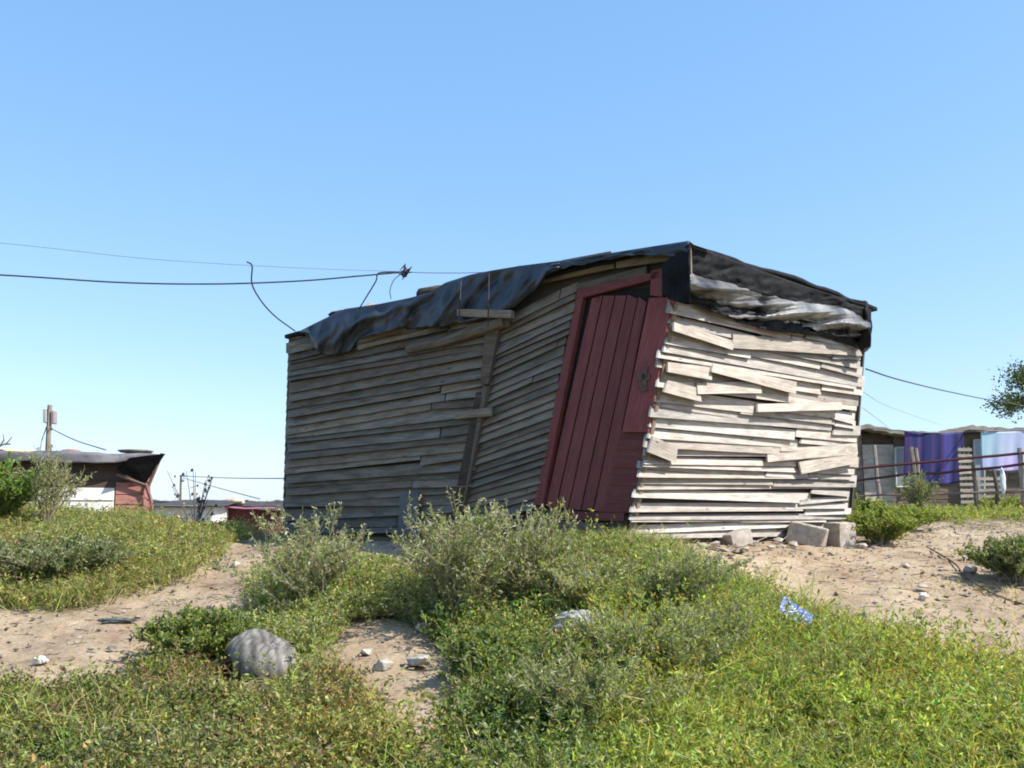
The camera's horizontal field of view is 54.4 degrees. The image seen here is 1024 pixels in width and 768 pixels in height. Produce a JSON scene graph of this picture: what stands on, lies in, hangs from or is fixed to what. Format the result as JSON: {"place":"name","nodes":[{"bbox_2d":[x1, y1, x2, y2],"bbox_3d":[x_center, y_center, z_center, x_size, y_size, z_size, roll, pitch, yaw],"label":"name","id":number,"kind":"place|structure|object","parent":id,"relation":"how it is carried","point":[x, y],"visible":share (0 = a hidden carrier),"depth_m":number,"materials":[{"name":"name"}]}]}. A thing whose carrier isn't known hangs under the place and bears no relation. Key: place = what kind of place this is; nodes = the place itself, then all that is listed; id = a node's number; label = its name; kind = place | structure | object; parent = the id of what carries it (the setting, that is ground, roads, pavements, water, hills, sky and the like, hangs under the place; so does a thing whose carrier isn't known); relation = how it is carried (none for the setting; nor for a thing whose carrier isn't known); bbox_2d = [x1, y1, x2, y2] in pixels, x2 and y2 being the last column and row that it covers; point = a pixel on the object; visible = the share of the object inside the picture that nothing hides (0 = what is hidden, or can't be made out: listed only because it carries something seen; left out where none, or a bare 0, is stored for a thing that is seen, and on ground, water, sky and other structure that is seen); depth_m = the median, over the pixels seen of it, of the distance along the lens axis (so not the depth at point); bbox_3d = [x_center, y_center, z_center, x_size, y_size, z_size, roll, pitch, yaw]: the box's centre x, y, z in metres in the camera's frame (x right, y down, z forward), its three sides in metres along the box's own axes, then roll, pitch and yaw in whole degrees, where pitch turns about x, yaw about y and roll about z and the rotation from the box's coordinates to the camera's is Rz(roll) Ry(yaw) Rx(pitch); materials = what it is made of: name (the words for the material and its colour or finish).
{"place":"outdoors","nodes":[
{"label":"outdoors","id":0,"kind":"place"},
{"bbox_2d":[0,497,265,612],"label":"mound grass","id":1,"kind":"structure","parent":0,"point":[156,543],"depth_m":8.67,"materials":[{"name":"green plant"}]},
{"bbox_2d":[0,271,402,284],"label":"cable","id":2,"kind":"object","parent":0,"point":[197,283],"visible":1,"depth_m":9.98,"materials":[{"name":"black rubber"}]},
{"bbox_2d":[398,264,411,279],"bbox_3d":[-1.115,-1.181,10.458,0.146,0.170,0.151,0,-8,0],"label":"cable knot","id":3,"kind":"object","parent":2,"relation":"hanging from","point":[405,271],"visible":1,"depth_m":10.43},
{"bbox_2d":[3,243,398,271],"bbox_3d":[-4.045,-1.289,9.725,5.925,0.103,0.162,2,-8,-15],"label":"cable","id":4,"kind":"object","parent":3,"relation":"attached to","point":[195,262],"visible":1,"depth_m":9.95,"materials":[{"name":"black rubber"}]},
{"bbox_2d":[358,271,393,308],"bbox_3d":[-1.444,-0.998,10.531,0.565,0.345,0.136,-5,-9,32],"label":"cable","id":5,"kind":"object","parent":3,"relation":"hanging from","point":[373,286],"visible":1,"depth_m":10.52,"materials":[{"name":"black rubber"}]},
{"bbox_2d":[409,272,480,272],"bbox_3d":[-0.538,-1.163,10.129,1.354,0.123,0.056,-4,-9,26],"label":"cable","id":6,"kind":"object","parent":3,"relation":"attached to","point":[432,272],"visible":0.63,"depth_m":10.26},
{"bbox_2d":[0,517,1023,765],"bbox_3d":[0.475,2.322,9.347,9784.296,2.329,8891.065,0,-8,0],"label":"ground","id":7,"kind":"structure","parent":0,"point":[354,639],"depth_m":7.42,"materials":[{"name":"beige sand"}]},
{"bbox_2d":[0,434,11,450],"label":"bare sapling","id":8,"kind":"object","parent":7,"relation":"on","point":[6,443],"visible":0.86,"depth_m":20.02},
{"bbox_2d":[0,537,26,570],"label":"green bush","id":9,"kind":"object","parent":7,"relation":"on","point":[9,547],"visible":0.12,"depth_m":7.87,"materials":[{"name":"green plant"}]},
{"bbox_2d":[0,448,33,451],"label":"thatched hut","id":10,"kind":"object","parent":7,"relation":"on","point":[17,450],"depth_m":43.43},
{"bbox_2d":[0,451,55,523],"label":"tall shrub","id":11,"kind":"object","parent":7,"relation":"on","point":[12,493],"visible":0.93,"depth_m":9.39,"materials":[{"name":"green plant"}]},
{"bbox_2d":[31,656,48,663],"bbox_3d":[-2.835,1.657,5.984,0.096,0.052,0.076,0,-8,0],"label":"paper scrap","id":12,"kind":"object","parent":7,"relation":"on","point":[44,659],"visible":0.88,"depth_m":5.96,"materials":[{"name":"white paper"}]},
{"bbox_2d":[43,405,56,450],"bbox_3d":[-15.857,3.489,33.859,0.421,5.583,0.260,0,-8,0],"label":"utility pole","id":13,"kind":"object","parent":7,"relation":"on","point":[49,417],"visible":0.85,"depth_m":34.06,"materials":[{"name":"metal"}]},
{"bbox_2d":[50,428,105,450],"bbox_3d":[-13.203,1.616,30.064,0.056,1.345,9.558,5,-9,-33],"label":"cable","id":14,"kind":"object","parent":13,"relation":"attached to","point":[79,441],"visible":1,"depth_m":29.18,"materials":[{"name":"black rubber"}]},
{"bbox_2d":[5,444,97,526],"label":"tall shrub","id":15,"kind":"object","parent":7,"relation":"on","point":[53,470],"visible":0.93,"depth_m":9.51,"materials":[{"name":"green plant"}]},
{"bbox_2d":[0,527,138,583],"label":"grey bush","id":16,"kind":"object","parent":7,"relation":"on","point":[77,552],"visible":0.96,"depth_m":7.73,"materials":[{"name":"green plant"}]},
{"bbox_2d":[0,450,164,515],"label":"shack","id":17,"kind":"structure","parent":7,"relation":"on","point":[120,478],"depth_m":17.18,"materials":[{"name":"white paint"}]},
{"bbox_2d":[117,449,153,452],"bbox_3d":[-6.979,1.257,18.522,0.678,0.078,0.554,0,-8,0],"label":"roof bundle","id":18,"kind":"object","parent":17,"relation":"on","point":[133,451],"visible":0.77,"depth_m":18.35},
{"bbox_2d":[107,645,116,649],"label":"path stone","id":19,"kind":"object","parent":7,"relation":"on","point":[111,647],"visible":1,"depth_m":6.28,"materials":[{"name":"beige stone"}]},
{"bbox_2d":[97,617,137,623],"bbox_3d":[-2.728,1.639,6.889,0.269,0.048,0.070,3,-8,-19],"label":"dark rag","id":20,"kind":"object","parent":7,"relation":"on","point":[116,620],"visible":1,"depth_m":6.86,"materials":[{"name":"grey fabric"}]},
{"bbox_2d":[149,499,194,512],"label":"distant shack","id":21,"kind":"structure","parent":7,"relation":"on","point":[156,501],"depth_m":59.59,"materials":[{"name":"grey metal"}]},
{"bbox_2d":[179,475,185,499],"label":"utility pole","id":22,"kind":"object","parent":7,"relation":"on","point":[181,481],"visible":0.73,"depth_m":89.53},
{"bbox_2d":[184,478,259,498],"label":"cable","id":23,"kind":"object","parent":22,"relation":"attached to","point":[227,490],"visible":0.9,"depth_m":68.44,"materials":[{"name":"black rubber"}]},
{"bbox_2d":[188,476,283,478],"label":"cable","id":24,"kind":"object","parent":22,"relation":"attached to","point":[240,478],"visible":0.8,"depth_m":64.00,"materials":[{"name":"black rubber"}]},
{"bbox_2d":[167,468,220,523],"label":"dead plant","id":25,"kind":"object","parent":7,"relation":"on","point":[199,502],"visible":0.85,"depth_m":11.23,"materials":[{"name":"grey plant"}]},
{"bbox_2d":[129,600,268,663],"bbox_3d":[-1.955,1.554,6.188,0.914,0.401,0.827,0,-8,0],"label":"round bush","id":26,"kind":"object","parent":7,"relation":"on","point":[199,624],"visible":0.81,"depth_m":6.06,"materials":[{"name":"green plant"}]},
{"bbox_2d":[153,499,247,524],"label":"distant shack","id":27,"kind":"structure","parent":7,"relation":"on","point":[218,512],"depth_m":35.82,"materials":[{"name":"white paint"}]},
{"bbox_2d":[224,498,244,505],"bbox_3d":[-10.819,4.579,38.739,0.826,0.325,0.611,0,-8,0],"label":"roof scrap","id":28,"kind":"object","parent":27,"relation":"on","point":[237,499],"visible":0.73,"depth_m":38.56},
{"bbox_2d":[230,561,240,567],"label":"gully stone","id":29,"kind":"object","parent":7,"relation":"on","point":[236,563],"visible":0.83,"depth_m":8.73,"materials":[{"name":"stone"}]},
{"bbox_2d":[0,627,492,767],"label":"creeping weeds","id":30,"kind":"object","parent":7,"relation":"on","point":[60,725],"visible":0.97,"depth_m":4.90,"materials":[{"name":"green plant"}]},
{"bbox_2d":[224,502,282,533],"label":"distant shack","id":31,"kind":"structure","parent":7,"relation":"on","point":[246,508],"depth_m":37.65,"materials":[{"name":"red paint"}]},
{"bbox_2d":[226,629,302,682],"bbox_3d":[-1.462,1.622,5.905,0.480,0.332,0.364,0,-8,0],"label":"boulder","id":32,"kind":"object","parent":7,"relation":"on","point":[245,644],"visible":0.77,"depth_m":5.79,"materials":[{"name":"grey stone"}]},
{"bbox_2d":[247,500,282,502],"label":"distant shack","id":33,"kind":"structure","parent":7,"relation":"on","point":[276,501],"depth_m":53.97,"materials":[{"name":"grey metal"}]},
{"bbox_2d":[211,501,375,609],"bbox_3d":[-1.491,1.202,6.824,0.903,0.803,1.001,-7,-10,41],"label":"twiggy shrub","id":34,"kind":"object","parent":7,"relation":"on","point":[325,570],"visible":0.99,"depth_m":6.84,"materials":[{"name":"green plant"}]},
{"bbox_2d":[212,530,451,745],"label":"mixed weeds","id":35,"kind":"object","parent":7,"relation":"on","point":[362,587],"visible":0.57,"depth_m":6.74,"materials":[{"name":"green plant"}]},
{"bbox_2d":[361,648,372,654],"bbox_3d":[-0.895,1.649,6.138,0.068,0.039,0.092,0,-8,0],"label":"gully stone","id":36,"kind":"object","parent":7,"relation":"on","point":[368,651],"visible":1,"depth_m":6.11,"materials":[{"name":"stone"}]},
{"bbox_2d":[341,549,402,567],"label":"green bush","id":37,"kind":"object","parent":7,"relation":"on","point":[380,556],"visible":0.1,"depth_m":8.25,"materials":[{"name":"green plant"}]},
{"bbox_2d":[373,658,393,670],"bbox_3d":[-0.782,1.673,5.934,0.110,0.075,0.127,6,-10,-37],"label":"gully stone","id":38,"kind":"object","parent":7,"relation":"on","point":[383,664],"visible":0.97,"depth_m":5.89,"materials":[{"name":"stone"}]},
{"bbox_2d":[406,654,430,665],"bbox_3d":[-0.564,1.659,5.976,0.156,0.069,0.106,-7,-10,40],"label":"gully stone","id":39,"kind":"object","parent":7,"relation":"on","point":[416,659],"visible":0.98,"depth_m":5.94,"materials":[{"name":"stone"}]},
{"bbox_2d":[415,622,427,631],"bbox_3d":[-0.594,1.608,6.590,0.052,0.065,0.116,-7,-11,42],"label":"gully stone","id":40,"kind":"object","parent":7,"relation":"on","point":[421,627],"visible":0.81,"depth_m":6.57,"materials":[{"name":"grey stone"}]},
{"bbox_2d":[386,484,548,624],"bbox_3d":[-0.318,1.161,6.697,1.136,0.965,1.377,0,-8,0],"label":"twiggy shrub","id":41,"kind":"object","parent":7,"relation":"on","point":[458,573],"visible":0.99,"depth_m":6.55,"materials":[{"name":"green plant"}]},
{"bbox_2d":[430,622,557,665],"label":"green bush","id":42,"kind":"object","parent":7,"relation":"on","point":[483,633],"visible":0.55,"depth_m":5.74,"materials":[{"name":"green plant"}]},
{"bbox_2d":[1,509,1001,767],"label":"dry stalks","id":43,"kind":"object","parent":7,"relation":"on","point":[319,667],"visible":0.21,"depth_m":5.21,"materials":[{"name":"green plant"}]},
{"bbox_2d":[0,517,1023,762],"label":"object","id":44,"kind":"structure","parent":7,"relation":"on","point":[738,551],"depth_m":8.30,"materials":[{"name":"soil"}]},
{"bbox_2d":[10,518,1023,760],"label":"twigs","id":45,"kind":"object","parent":7,"relation":"on","point":[823,546],"visible":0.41,"depth_m":8.20,"materials":[{"name":"plant"}]},
{"bbox_2d":[450,667,593,723],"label":"green bush","id":46,"kind":"object","parent":7,"relation":"on","point":[528,702],"visible":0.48,"depth_m":5.06,"materials":[{"name":"green plant"}]},
{"bbox_2d":[466,497,600,605],"bbox_3d":[0.104,1.195,6.841,0.907,0.838,0.896,5,-9,-30],"label":"twiggy shrub","id":47,"kind":"object","parent":7,"relation":"on","point":[516,584],"visible":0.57,"depth_m":6.83,"materials":[{"name":"green plant"}]},
{"bbox_2d":[371,508,719,767],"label":"dark green weeds","id":48,"kind":"object","parent":7,"relation":"on","point":[499,730],"visible":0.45,"depth_m":5.37,"materials":[{"name":"green plant"}]},
{"bbox_2d":[548,609,612,638],"bbox_3d":[0.437,1.494,6.196,0.421,0.186,0.184,0,-8,0],"label":"plastic bag","id":49,"kind":"object","parent":48,"relation":"in","point":[564,616],"visible":0.3,"depth_m":6.16,"materials":[{"name":"white plastic"}]},
{"bbox_2d":[282,241,876,542],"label":"wooden shack","id":50,"kind":"structure","parent":7,"relation":"on","point":[704,392],"depth_m":9.65,"materials":[{"name":"grey wood"}]},
{"bbox_2d":[246,261,294,330],"bbox_3d":[-2.657,-0.930,10.881,0.119,0.444,1.514,-1,-8,6],"label":"cable","id":51,"kind":"object","parent":50,"relation":"attached to","point":[261,300],"visible":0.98,"depth_m":10.78,"materials":[{"name":"black rubber"}]},
{"bbox_2d":[328,310,340,315],"bbox_3d":[-1.817,-0.799,11.463,0.613,0.147,0.307,0,-8,0],"label":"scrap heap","id":52,"kind":"object","parent":50,"relation":"on","point":[331,313],"visible":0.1,"depth_m":11.38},
{"bbox_2d":[416,285,440,295],"bbox_3d":[-0.775,-0.952,10.670,0.510,0.212,0.327,0,-8,0],"label":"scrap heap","id":53,"kind":"object","parent":50,"relation":"on","point":[421,291],"visible":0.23,"depth_m":10.56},
{"bbox_2d":[546,295,650,511],"bbox_3d":[0.739,0.161,8.886,1.173,1.946,0.147,-6,-10,38],"label":"door","id":54,"kind":"structure","parent":50,"relation":"in","point":[601,387],"depth_m":8.92,"materials":[{"name":"red paint"}]},
{"bbox_2d":[865,368,1023,405],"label":"cable","id":55,"kind":"object","parent":50,"relation":"attached to","point":[935,388],"visible":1,"depth_m":16.37,"materials":[{"name":"black rubber"}]},
{"bbox_2d":[519,545,646,609],"bbox_3d":[0.495,1.350,6.805,0.973,0.507,1.055,4,-9,-24],"label":"feathery shrub","id":56,"kind":"object","parent":7,"relation":"on","point":[566,581],"visible":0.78,"depth_m":6.68,"materials":[{"name":"green plant"}]},
{"bbox_2d":[504,642,701,728],"bbox_3d":[0.451,1.537,4.976,0.996,0.500,0.915,0,-8,0],"label":"feathery shrub","id":57,"kind":"object","parent":7,"relation":"on","point":[606,678],"visible":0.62,"depth_m":4.91,"materials":[{"name":"green plant"}]},
{"bbox_2d":[548,595,753,680],"bbox_3d":[0.784,1.452,5.609,1.201,0.546,1.132,0,-8,0],"label":"feathery shrub","id":58,"kind":"object","parent":7,"relation":"on","point":[695,638],"visible":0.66,"depth_m":5.46,"materials":[{"name":"green plant"}]},
{"bbox_2d":[625,544,752,613],"bbox_3d":[1.152,1.337,6.601,0.825,0.589,0.661,0,-8,0],"label":"feathery shrub","id":59,"kind":"object","parent":7,"relation":"on","point":[670,575],"visible":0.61,"depth_m":6.48,"materials":[{"name":"green plant"}]},
{"bbox_2d":[652,590,763,647],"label":"feathery shrub","id":60,"kind":"object","parent":7,"relation":"on","point":[728,616],"visible":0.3,"depth_m":5.92,"materials":[{"name":"green plant"}]},
{"bbox_2d":[538,522,890,635],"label":"straw grass","id":61,"kind":"structure","parent":7,"relation":"on","point":[679,545],"depth_m":7.89,"materials":[{"name":"green plant"}]},
{"bbox_2d":[709,541,719,546],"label":"rubble stone","id":62,"kind":"object","parent":7,"relation":"on","point":[715,543],"visible":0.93,"depth_m":9.15,"materials":[{"name":"beige stone"}]},
{"bbox_2d":[720,548,729,551],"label":"rubble stone","id":63,"kind":"object","parent":7,"relation":"on","point":[723,550],"visible":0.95,"depth_m":8.80,"materials":[{"name":"beige stone"}]},
{"bbox_2d":[718,528,784,545],"bbox_3d":[2.398,1.504,9.679,0.830,0.204,0.375,2,-8,-13],"label":"concrete block","id":64,"kind":"object","parent":7,"relation":"on","point":[741,536],"depth_m":9.57,"materials":[{"name":"concrete"}]},
{"bbox_2d":[524,522,1023,767],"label":"green weeds","id":65,"kind":"object","parent":7,"relation":"on","point":[821,699],"visible":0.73,"depth_m":5.00,"materials":[{"name":"green plant"}]},
{"bbox_2d":[773,535,787,542],"bbox_3d":[2.744,1.579,10.173,0.154,0.082,0.178,-2,-8,17],"label":"rubble stone","id":66,"kind":"object","parent":7,"relation":"on","point":[778,539],"visible":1,"depth_m":10.15,"materials":[{"name":"grey stone"}]},
{"bbox_2d":[788,541,797,547],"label":"rubble stone","id":67,"kind":"object","parent":7,"relation":"on","point":[793,544],"visible":0.92,"depth_m":9.85,"materials":[{"name":"grey stone"}]},
{"bbox_2d":[779,596,812,627],"bbox_3d":[1.878,1.512,6.583,0.251,0.216,0.099,0,-8,0],"label":"packet","id":68,"kind":"object","parent":7,"relation":"on","point":[782,606],"visible":0.36,"depth_m":6.58},
{"bbox_2d":[786,521,828,545],"bbox_3d":[3.096,1.565,10.321,0.540,0.284,0.262,-4,-9,26],"label":"concrete block","id":69,"kind":"object","parent":7,"relation":"on","point":[801,533],"depth_m":10.22,"materials":[{"name":"grey concrete"}]},
{"bbox_2d":[823,522,855,547],"bbox_3d":[3.495,1.613,10.633,0.247,0.282,0.242,4,-9,-28],"label":"concrete block","id":70,"kind":"object","parent":7,"relation":"on","point":[842,534],"depth_m":10.54,"materials":[{"name":"grey concrete"}]},
{"bbox_2d":[855,543,867,548],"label":"rubble stone","id":71,"kind":"object","parent":7,"relation":"on","point":[861,545],"visible":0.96,"depth_m":10.34,"materials":[{"name":"beige stone"}]},
{"bbox_2d":[853,493,907,515],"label":"green bush","id":72,"kind":"object","parent":7,"relation":"on","point":[861,503],"visible":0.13,"depth_m":11.94,"materials":[{"name":"green plant"}]},
{"bbox_2d":[841,502,929,545],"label":"green bush","id":73,"kind":"object","parent":7,"relation":"on","point":[887,526],"visible":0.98,"depth_m":10.64,"materials":[{"name":"green plant"}]},
{"bbox_2d":[900,562,910,568],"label":"slope stone","id":74,"kind":"object","parent":7,"relation":"on","point":[905,565],"visible":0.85,"depth_m":8.85,"materials":[{"name":"beige stone"}]},
{"bbox_2d":[894,470,943,507],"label":"fence bush","id":75,"kind":"object","parent":7,"relation":"on","point":[919,492],"visible":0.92,"depth_m":18.03,"materials":[{"name":"green plant"}]},
{"bbox_2d":[891,505,951,528],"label":"green bush","id":76,"kind":"object","parent":7,"relation":"on","point":[931,517],"visible":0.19,"depth_m":12.21,"materials":[{"name":"green plant"}]},
{"bbox_2d":[918,592,928,598],"bbox_3d":[3.202,1.646,7.747,0.086,0.050,0.072,0,-8,0],"label":"paper scrap","id":77,"kind":"object","parent":7,"relation":"on","point":[925,595],"visible":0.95,"depth_m":7.73,"materials":[{"name":"white paper"}]},
{"bbox_2d":[916,583,934,587],"bbox_3d":[3.345,1.626,7.974,0.199,0.052,0.093,-3,-8,23],"label":"slope stone","id":78,"kind":"object","parent":7,"relation":"on","point":[922,585],"visible":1,"depth_m":7.98,"materials":[{"name":"beige stone"}]},
{"bbox_2d":[854,424,1023,507],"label":"shack","id":79,"kind":"structure","parent":7,"relation":"on","point":[889,444],"depth_m":24.37,"materials":[{"name":"wood"}]},
{"bbox_2d":[894,446,906,487],"bbox_3d":[9.564,2.025,24.307,0.492,1.024,0.085,0,-8,0],"label":"door panel","id":80,"kind":"structure","parent":79,"relation":"in","point":[898,451],"depth_m":24.30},
{"bbox_2d":[863,392,939,424],"bbox_3d":[7.663,0.597,19.318,0.326,0.897,15.326,-4,-9,26],"label":"cable","id":81,"kind":"object","parent":79,"relation":"attached to","point":[896,409],"visible":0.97,"depth_m":18.66,"materials":[{"name":"black rubber"}]},
{"bbox_2d":[973,439,984,499],"bbox_3d":[11.366,2.091,24.248,0.386,1.507,0.085,0,-8,0],"label":"door panel","id":82,"kind":"structure","parent":79,"relation":"in","point":[976,442],"depth_m":24.26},
{"bbox_2d":[856,445,1023,510],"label":"rail fence","id":83,"kind":"object","parent":7,"relation":"on","point":[914,463],"visible":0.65,"depth_m":18.46,"materials":[{"name":"wood"}]},
{"bbox_2d":[1000,467,1005,495],"bbox_3d":[8.837,1.757,17.930,0.100,0.516,0.084,0,-8,0],"label":"white bag","id":84,"kind":"object","parent":83,"relation":"hanging from","point":[1002,481],"visible":1,"depth_m":17.90,"materials":[{"name":"white plastic"}]},
{"bbox_2d":[875,499,1023,525],"bbox_3d":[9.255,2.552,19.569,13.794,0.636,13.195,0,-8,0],"label":"grass","id":85,"kind":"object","parent":7,"relation":"on","point":[994,513],"visible":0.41,"depth_m":15.49,"materials":[{"name":"green plant"}]},
{"bbox_2d":[957,447,973,507],"bbox_3d":[10.143,2.188,22.256,0.311,1.554,0.095,0,-8,0],"label":"slatted panel","id":86,"kind":"object","parent":7,"relation":"on","point":[965,478],"visible":0.57,"depth_m":22.24,"materials":[{"name":"beige wood"}]},
{"bbox_2d":[963,565,977,573],"bbox_3d":[4.033,1.636,8.748,0.177,0.088,0.097,6,-10,-37],"label":"slope stone","id":87,"kind":"object","parent":7,"relation":"on","point":[969,569],"visible":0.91,"depth_m":8.71,"materials":[{"name":"grey stone"}]},
{"bbox_2d":[930,548,1022,604],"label":"fallen branch","id":88,"kind":"object","parent":7,"relation":"on","point":[963,574],"visible":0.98,"depth_m":8.43,"materials":[{"name":"brown wood"}]},
{"bbox_2d":[953,531,1023,585],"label":"green bush","id":89,"kind":"object","parent":7,"relation":"on","point":[1001,558],"visible":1,"depth_m":8.43,"materials":[{"name":"green plant"}]},
{"bbox_2d":[977,476,1003,502],"bbox_3d":[10.487,2.481,21.913,0.614,0.906,0.095,0,-8,0],"label":"slatted panel","id":90,"kind":"object","parent":7,"relation":"on","point":[987,484],"visible":0.3,"depth_m":21.90,"materials":[{"name":"grey wood"}]},
{"bbox_2d":[970,494,1020,509],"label":"fence bush","id":91,"kind":"object","parent":7,"relation":"on","point":[985,501],"visible":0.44,"depth_m":18.38,"materials":[{"name":"green plant"}]},
{"bbox_2d":[980,355,1023,423],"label":"tree","id":92,"kind":"object","parent":7,"relation":"on","point":[1017,398],"visible":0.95,"depth_m":26.75,"materials":[{"name":"green plant"}]},
{"bbox_2d":[0,0,1023,500],"label":"sky","id":93,"kind":"structure","parent":0,"point":[871,151],"materials":[{"name":"blue"}]},
{"bbox_2d":[868,428,1023,432],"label":"washing line","id":94,"kind":"object","parent":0,"point":[946,432],"visible":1,"depth_m":22.84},
{"bbox_2d":[903,431,963,485],"bbox_3d":[9.642,1.704,22.785,1.442,1.259,0.045,0,-8,0],"label":"bedspread","id":95,"kind":"object","parent":94,"relation":"hanging from","point":[934,446],"visible":0.73,"depth_m":22.80,"materials":[{"name":"purple fabric"}]},
{"bbox_2d":[981,431,1023,470],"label":"bed sheet","id":96,"kind":"object","parent":94,"relation":"hanging from","point":[993,443],"visible":0.8,"depth_m":22.41,"materials":[{"name":"fabric"}]}
]}

